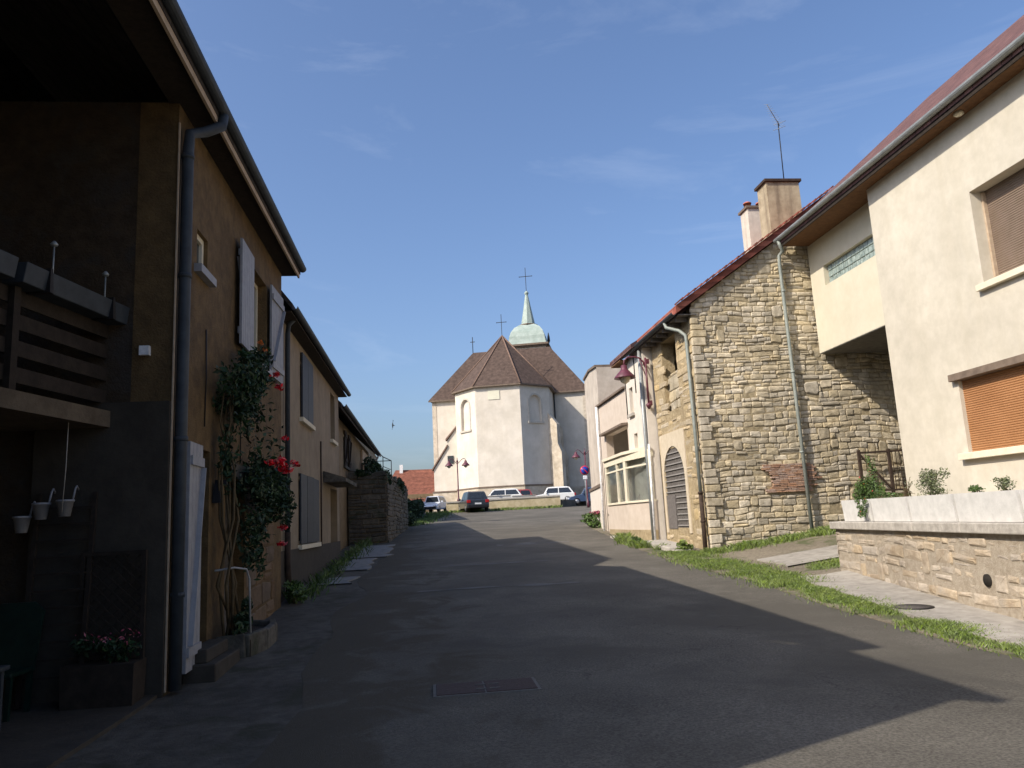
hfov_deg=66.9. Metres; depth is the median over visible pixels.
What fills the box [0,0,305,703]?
house
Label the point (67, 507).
hanging pot
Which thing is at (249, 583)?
handrail
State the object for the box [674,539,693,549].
weed clump
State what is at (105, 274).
solar light
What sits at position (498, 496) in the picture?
block wall
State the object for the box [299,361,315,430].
window
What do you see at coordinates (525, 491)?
parked car
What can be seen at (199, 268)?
small window
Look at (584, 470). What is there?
no parking sign
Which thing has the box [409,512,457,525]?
grass
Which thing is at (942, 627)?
grass
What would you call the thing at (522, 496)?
block wall
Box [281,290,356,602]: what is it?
house
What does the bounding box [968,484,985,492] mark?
young plant
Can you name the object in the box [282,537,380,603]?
grass
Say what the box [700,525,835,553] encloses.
grass
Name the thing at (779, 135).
tv aerial
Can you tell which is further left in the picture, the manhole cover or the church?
the church
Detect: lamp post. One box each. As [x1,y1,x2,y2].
[445,458,469,500]
[572,448,589,507]
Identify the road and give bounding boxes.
[245,506,1023,767]
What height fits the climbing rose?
4.124 m
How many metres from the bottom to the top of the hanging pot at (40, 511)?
0.309 m
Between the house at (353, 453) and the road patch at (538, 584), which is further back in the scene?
the house at (353, 453)
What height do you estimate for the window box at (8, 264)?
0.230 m
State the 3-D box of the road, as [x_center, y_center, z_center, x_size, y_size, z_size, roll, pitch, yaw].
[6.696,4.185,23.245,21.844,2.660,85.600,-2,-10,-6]
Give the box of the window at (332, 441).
[330,439,337,445]
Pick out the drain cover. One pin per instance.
(484, 687)
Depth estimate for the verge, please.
17.78 m
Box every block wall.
[487,495,510,498]
[512,495,534,497]
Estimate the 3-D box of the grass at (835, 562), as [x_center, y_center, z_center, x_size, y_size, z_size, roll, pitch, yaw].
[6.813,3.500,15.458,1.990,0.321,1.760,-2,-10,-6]
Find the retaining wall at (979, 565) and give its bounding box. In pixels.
[829,521,1023,620]
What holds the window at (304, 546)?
in the house at (314, 387)
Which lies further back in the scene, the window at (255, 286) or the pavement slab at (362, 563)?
the pavement slab at (362, 563)
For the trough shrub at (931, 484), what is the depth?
11.48 m
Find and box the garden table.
[0,665,9,730]
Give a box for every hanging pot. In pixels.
[12,501,35,532]
[31,488,55,519]
[56,485,78,516]
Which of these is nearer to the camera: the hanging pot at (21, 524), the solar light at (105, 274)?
the hanging pot at (21, 524)
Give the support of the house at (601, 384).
on the ground
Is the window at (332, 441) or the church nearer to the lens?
the window at (332, 441)
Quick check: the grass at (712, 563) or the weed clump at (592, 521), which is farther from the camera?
the weed clump at (592, 521)
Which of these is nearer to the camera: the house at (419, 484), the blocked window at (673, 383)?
the blocked window at (673, 383)
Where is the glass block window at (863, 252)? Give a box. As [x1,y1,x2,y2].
[828,237,874,281]
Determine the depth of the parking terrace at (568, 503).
67.22 m
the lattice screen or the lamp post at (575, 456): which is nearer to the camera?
the lattice screen
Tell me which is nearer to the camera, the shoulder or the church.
the shoulder
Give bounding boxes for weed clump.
[282,580,307,602]
[580,510,601,527]
[630,536,642,542]
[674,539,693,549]
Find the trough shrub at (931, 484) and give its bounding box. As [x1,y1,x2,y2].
[916,467,951,495]
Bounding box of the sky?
[177,0,1023,475]
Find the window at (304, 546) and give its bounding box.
[298,476,321,549]
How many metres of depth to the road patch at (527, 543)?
26.26 m
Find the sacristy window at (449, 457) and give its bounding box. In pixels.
[448,456,453,463]
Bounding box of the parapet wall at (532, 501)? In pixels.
[446,495,560,510]
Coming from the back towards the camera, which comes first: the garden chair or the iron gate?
the iron gate
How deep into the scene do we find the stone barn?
21.32 m
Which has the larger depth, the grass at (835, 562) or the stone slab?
the stone slab
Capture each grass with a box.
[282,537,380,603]
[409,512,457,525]
[425,505,562,513]
[609,531,670,549]
[647,549,843,588]
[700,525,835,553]
[724,569,1023,659]
[801,557,839,569]
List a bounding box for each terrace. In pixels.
[0,694,156,767]
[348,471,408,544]
[443,500,590,510]
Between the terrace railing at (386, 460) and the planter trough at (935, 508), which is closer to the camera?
the planter trough at (935, 508)
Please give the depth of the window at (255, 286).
13.17 m
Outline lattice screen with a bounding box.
[59,549,147,710]
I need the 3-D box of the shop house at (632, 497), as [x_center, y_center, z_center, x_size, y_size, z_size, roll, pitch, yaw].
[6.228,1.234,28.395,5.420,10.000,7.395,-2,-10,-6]
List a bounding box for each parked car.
[423,496,446,512]
[458,491,488,511]
[489,488,521,497]
[518,489,536,495]
[537,486,575,499]
[567,487,590,504]
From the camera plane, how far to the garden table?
6.57 m
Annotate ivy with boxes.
[852,452,909,517]
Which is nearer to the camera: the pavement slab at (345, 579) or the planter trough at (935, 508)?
the planter trough at (935, 508)
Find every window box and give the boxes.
[0,249,18,278]
[2,262,129,324]
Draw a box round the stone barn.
[623,178,905,550]
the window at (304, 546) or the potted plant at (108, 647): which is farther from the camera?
the window at (304, 546)
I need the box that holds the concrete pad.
[757,545,838,566]
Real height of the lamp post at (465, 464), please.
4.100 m
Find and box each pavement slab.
[314,576,359,585]
[333,558,377,570]
[352,544,394,557]
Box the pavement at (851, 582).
[798,570,1023,646]
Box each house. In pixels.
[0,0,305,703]
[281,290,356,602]
[338,400,380,549]
[355,437,380,460]
[393,465,434,511]
[583,364,624,528]
[595,311,685,540]
[773,15,1023,529]
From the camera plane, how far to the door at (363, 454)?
37.44 m
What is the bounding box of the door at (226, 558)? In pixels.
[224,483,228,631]
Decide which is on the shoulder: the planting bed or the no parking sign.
the planting bed
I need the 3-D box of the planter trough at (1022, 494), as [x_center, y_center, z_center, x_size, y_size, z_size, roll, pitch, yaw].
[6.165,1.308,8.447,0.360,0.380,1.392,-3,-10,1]
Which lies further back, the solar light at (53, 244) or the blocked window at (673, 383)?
the blocked window at (673, 383)
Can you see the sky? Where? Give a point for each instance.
(418, 159)
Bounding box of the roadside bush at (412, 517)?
[408,511,417,525]
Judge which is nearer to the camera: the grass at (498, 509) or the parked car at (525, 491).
the grass at (498, 509)
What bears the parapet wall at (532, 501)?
on the ground
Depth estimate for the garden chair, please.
7.34 m
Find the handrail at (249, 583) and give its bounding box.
[214,567,251,632]
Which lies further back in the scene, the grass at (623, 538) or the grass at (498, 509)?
the grass at (498, 509)
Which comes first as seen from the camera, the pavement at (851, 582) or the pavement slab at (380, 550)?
the pavement at (851, 582)
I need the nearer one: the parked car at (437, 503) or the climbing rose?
the climbing rose
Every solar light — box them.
[50,241,57,272]
[102,271,108,296]
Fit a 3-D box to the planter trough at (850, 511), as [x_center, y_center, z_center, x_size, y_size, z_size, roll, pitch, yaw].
[6.326,2.256,13.871,0.360,0.380,1.211,-3,-10,1]
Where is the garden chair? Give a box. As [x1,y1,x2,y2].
[0,602,44,721]
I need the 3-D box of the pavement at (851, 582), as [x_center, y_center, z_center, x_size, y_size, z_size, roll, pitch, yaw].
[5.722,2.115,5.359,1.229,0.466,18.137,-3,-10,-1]
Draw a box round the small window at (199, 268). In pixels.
[194,234,216,286]
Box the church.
[428,272,590,510]
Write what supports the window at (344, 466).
in the house at (353, 453)
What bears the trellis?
on the terrace at (45, 735)
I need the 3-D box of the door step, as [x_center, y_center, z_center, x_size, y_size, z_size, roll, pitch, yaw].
[-3.368,3.184,8.722,0.359,0.500,1.099,-2,-10,-6]
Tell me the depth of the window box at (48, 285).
7.37 m
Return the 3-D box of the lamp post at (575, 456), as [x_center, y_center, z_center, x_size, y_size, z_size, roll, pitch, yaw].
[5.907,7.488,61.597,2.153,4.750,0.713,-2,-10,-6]
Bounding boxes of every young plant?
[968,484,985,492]
[990,475,1016,490]
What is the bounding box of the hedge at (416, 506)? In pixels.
[407,497,425,517]
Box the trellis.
[14,491,98,708]
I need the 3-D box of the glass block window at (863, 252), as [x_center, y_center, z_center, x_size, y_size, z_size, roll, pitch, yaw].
[8.766,-3.178,19.821,0.080,0.550,2.550,-2,-10,-6]
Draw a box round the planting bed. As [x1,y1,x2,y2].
[215,619,276,658]
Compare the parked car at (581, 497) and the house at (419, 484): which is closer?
the parked car at (581, 497)
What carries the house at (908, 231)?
on the ground
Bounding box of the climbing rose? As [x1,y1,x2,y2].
[211,339,300,635]
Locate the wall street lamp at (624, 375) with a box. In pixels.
[614,356,652,408]
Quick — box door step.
[182,638,239,683]
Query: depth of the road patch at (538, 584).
15.11 m
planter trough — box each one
[841,499,874,520]
[870,497,911,521]
[907,494,958,521]
[953,490,1023,521]
[1019,489,1023,508]
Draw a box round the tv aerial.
[766,104,785,177]
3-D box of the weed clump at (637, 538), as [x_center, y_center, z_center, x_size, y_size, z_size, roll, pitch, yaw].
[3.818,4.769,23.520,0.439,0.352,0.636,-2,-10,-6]
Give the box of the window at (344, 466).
[343,435,351,470]
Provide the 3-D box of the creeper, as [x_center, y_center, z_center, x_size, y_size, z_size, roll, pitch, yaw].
[-5.706,4.186,35.023,1.561,1.611,9.684,-3,-10,-2]
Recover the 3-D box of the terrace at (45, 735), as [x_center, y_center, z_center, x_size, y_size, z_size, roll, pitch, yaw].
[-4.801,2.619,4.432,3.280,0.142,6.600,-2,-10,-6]
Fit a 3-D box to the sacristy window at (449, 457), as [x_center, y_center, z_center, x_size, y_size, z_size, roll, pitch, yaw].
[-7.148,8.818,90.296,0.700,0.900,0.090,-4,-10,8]
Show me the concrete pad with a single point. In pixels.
(795, 558)
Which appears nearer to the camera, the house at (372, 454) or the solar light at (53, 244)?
the solar light at (53, 244)
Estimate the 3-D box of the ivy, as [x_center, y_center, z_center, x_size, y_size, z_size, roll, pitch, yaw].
[6.280,1.720,13.334,0.574,1.140,1.730,-2,-10,-6]
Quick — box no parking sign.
[580,466,588,505]
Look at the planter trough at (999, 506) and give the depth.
9.79 m
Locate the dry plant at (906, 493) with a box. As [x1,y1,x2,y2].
[896,478,919,496]
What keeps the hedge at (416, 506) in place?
on the ground
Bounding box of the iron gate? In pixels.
[856,449,907,492]
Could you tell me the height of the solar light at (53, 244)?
0.450 m
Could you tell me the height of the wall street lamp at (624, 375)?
1.749 m
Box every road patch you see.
[417,582,578,591]
[497,541,569,545]
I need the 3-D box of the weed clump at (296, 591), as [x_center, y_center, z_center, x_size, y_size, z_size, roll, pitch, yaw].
[-3.974,3.790,14.143,0.438,0.447,0.895,2,-11,-25]
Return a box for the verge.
[590,527,1023,658]
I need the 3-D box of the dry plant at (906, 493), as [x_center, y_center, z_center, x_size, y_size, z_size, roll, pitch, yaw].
[6.279,1.660,12.295,0.185,0.384,0.724,-2,-10,-6]
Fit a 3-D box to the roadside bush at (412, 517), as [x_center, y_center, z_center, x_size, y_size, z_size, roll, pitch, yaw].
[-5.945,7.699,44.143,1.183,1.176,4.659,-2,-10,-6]
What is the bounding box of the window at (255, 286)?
[254,282,272,377]
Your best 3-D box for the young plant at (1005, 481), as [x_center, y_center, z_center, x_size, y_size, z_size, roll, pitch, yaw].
[6.151,1.265,9.670,0.220,0.262,0.415,-2,-10,-6]
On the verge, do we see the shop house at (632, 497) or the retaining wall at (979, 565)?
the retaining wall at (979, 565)
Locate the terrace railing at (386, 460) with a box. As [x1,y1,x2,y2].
[371,445,391,473]
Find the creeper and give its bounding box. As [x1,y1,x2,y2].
[354,456,405,494]
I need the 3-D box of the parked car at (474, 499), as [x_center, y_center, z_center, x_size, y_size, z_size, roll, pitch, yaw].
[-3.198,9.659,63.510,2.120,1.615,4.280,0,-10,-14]
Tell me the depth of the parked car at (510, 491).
72.37 m
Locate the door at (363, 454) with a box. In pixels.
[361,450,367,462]
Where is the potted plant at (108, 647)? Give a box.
[68,628,141,663]
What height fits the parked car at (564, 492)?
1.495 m
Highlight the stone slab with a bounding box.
[646,539,694,550]
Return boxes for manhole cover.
[893,604,934,609]
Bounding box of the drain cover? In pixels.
[433,677,541,697]
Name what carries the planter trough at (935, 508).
on the retaining wall at (979, 565)
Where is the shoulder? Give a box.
[54,526,415,767]
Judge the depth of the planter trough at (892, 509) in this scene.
12.49 m
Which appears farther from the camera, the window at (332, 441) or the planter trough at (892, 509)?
the window at (332, 441)
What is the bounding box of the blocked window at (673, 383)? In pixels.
[668,370,680,410]

